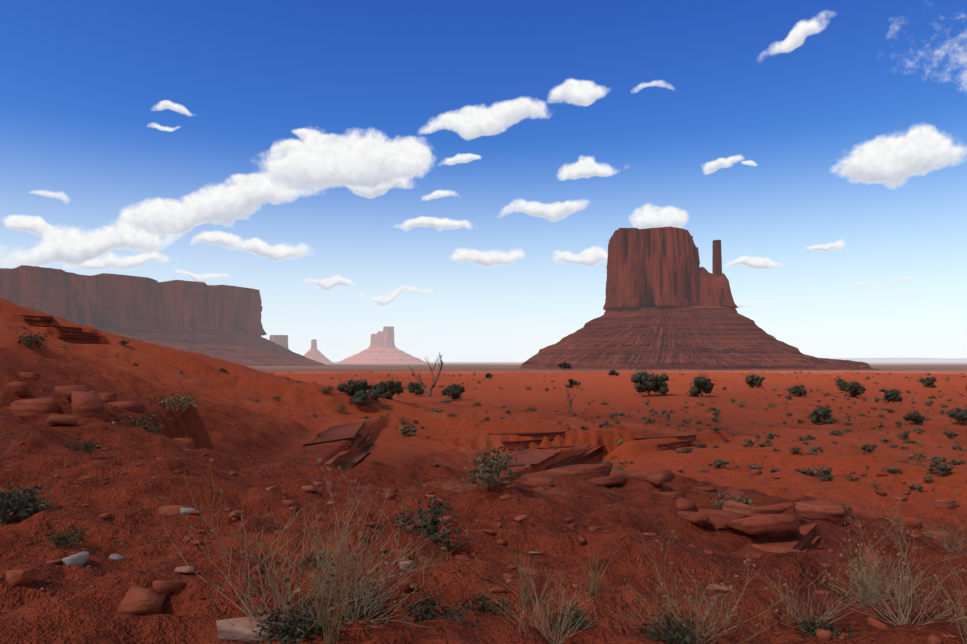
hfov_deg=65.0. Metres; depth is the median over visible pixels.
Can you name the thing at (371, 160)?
cloud
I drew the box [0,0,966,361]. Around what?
sky
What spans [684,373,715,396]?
shrub
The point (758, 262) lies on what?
cloud
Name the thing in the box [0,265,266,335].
sentinel mesa cliff
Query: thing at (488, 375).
juniper tree
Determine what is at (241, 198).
cloud
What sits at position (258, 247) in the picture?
cloud
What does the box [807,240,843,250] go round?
cloud
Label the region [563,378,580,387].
shrub
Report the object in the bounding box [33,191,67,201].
cloud
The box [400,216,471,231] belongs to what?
cloud
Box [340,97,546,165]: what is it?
cloud
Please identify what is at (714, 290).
mitten shoulder
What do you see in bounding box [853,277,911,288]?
cloud
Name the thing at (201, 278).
cloud
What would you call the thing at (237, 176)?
cloud
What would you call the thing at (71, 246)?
cloud
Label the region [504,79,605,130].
cloud
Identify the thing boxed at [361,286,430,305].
cloud
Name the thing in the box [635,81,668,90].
cloud
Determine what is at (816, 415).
shrub
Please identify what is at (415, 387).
shrub
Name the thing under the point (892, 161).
cloud
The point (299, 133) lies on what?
cloud
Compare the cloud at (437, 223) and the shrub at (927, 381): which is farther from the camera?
the cloud at (437, 223)
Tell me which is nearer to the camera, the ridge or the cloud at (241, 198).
the ridge
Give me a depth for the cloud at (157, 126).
56049.03 m
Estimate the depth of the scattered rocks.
6.64 m
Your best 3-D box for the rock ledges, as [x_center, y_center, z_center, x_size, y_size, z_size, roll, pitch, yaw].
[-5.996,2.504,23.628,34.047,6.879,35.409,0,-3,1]
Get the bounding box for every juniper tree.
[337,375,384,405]
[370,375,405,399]
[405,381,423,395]
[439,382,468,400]
[485,373,492,377]
[558,362,571,369]
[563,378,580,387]
[607,369,619,375]
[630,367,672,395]
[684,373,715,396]
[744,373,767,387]
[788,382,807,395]
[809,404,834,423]
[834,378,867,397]
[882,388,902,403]
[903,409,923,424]
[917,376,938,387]
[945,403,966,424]
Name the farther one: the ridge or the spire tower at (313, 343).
the ridge
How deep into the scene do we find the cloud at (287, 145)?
57108.57 m
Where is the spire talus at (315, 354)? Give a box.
[303,348,332,362]
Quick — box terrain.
[0,299,966,643]
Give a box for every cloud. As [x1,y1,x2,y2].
[0,128,435,266]
[0,183,257,267]
[1,215,93,251]
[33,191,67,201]
[65,252,167,269]
[128,130,525,255]
[151,123,178,130]
[156,100,190,115]
[162,217,256,249]
[176,270,227,281]
[190,220,307,261]
[208,153,314,215]
[236,127,350,188]
[293,127,361,140]
[305,275,354,290]
[317,177,414,198]
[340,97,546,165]
[348,127,434,190]
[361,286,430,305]
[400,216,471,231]
[422,152,480,176]
[423,190,454,199]
[451,249,523,267]
[502,200,586,220]
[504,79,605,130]
[554,247,607,266]
[558,157,615,179]
[630,204,687,228]
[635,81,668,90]
[704,155,742,173]
[726,256,781,268]
[735,301,750,306]
[739,153,756,165]
[771,14,824,53]
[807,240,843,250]
[833,125,966,187]
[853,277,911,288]
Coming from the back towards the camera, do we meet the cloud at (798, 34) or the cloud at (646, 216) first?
the cloud at (646, 216)
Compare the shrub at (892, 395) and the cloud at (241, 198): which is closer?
the shrub at (892, 395)
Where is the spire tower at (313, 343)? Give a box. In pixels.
[311,339,316,347]
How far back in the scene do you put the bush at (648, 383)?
95.37 m
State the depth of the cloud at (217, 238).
58151.71 m
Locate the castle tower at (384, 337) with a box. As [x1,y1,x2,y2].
[369,326,395,346]
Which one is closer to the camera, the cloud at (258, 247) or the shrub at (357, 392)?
the shrub at (357, 392)
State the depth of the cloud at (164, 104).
55828.34 m
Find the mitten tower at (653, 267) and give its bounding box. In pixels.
[603,227,699,310]
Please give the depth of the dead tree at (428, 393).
93.61 m
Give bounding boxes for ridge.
[829,358,966,361]
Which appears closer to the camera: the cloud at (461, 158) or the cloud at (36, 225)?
the cloud at (36, 225)
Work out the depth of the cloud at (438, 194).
63566.81 m
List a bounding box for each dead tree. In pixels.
[409,353,442,396]
[565,387,574,412]
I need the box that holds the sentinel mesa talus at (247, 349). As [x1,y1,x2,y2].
[93,327,329,365]
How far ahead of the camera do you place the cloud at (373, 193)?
62353.62 m
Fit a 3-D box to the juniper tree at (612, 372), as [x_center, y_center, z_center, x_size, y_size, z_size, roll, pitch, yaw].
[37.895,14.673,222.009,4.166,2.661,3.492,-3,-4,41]
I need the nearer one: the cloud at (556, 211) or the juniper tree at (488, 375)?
the juniper tree at (488, 375)
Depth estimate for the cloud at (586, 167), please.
59356.16 m
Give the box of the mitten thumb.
[712,240,721,274]
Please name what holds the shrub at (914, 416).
on the terrain
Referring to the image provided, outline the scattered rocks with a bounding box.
[0,301,966,643]
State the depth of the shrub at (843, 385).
97.05 m
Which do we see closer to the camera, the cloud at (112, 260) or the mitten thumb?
the mitten thumb
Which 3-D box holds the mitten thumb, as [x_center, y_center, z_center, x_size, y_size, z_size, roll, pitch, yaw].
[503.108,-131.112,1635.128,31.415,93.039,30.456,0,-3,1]
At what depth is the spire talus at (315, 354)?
7734.88 m
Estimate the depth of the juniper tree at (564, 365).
1310.51 m
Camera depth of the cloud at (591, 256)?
60925.80 m
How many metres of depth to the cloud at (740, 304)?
59544.71 m
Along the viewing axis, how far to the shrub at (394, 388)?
40.89 m
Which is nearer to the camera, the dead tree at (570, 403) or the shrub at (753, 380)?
the dead tree at (570, 403)
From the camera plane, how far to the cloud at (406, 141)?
58502.92 m
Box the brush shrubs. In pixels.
[0,298,966,643]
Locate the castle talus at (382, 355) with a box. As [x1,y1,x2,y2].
[335,347,428,362]
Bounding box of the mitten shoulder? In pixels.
[697,266,738,307]
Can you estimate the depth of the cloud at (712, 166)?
59090.06 m
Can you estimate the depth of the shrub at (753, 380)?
121.74 m
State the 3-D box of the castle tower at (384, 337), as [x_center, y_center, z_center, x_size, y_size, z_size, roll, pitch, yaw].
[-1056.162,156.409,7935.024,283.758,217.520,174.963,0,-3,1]
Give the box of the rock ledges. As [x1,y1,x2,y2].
[12,315,820,559]
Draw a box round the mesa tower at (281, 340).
[269,335,287,348]
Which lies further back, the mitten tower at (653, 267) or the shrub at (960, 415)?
the mitten tower at (653, 267)
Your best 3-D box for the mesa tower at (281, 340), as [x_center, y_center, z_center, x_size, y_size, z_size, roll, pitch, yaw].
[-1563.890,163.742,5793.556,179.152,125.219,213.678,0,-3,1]

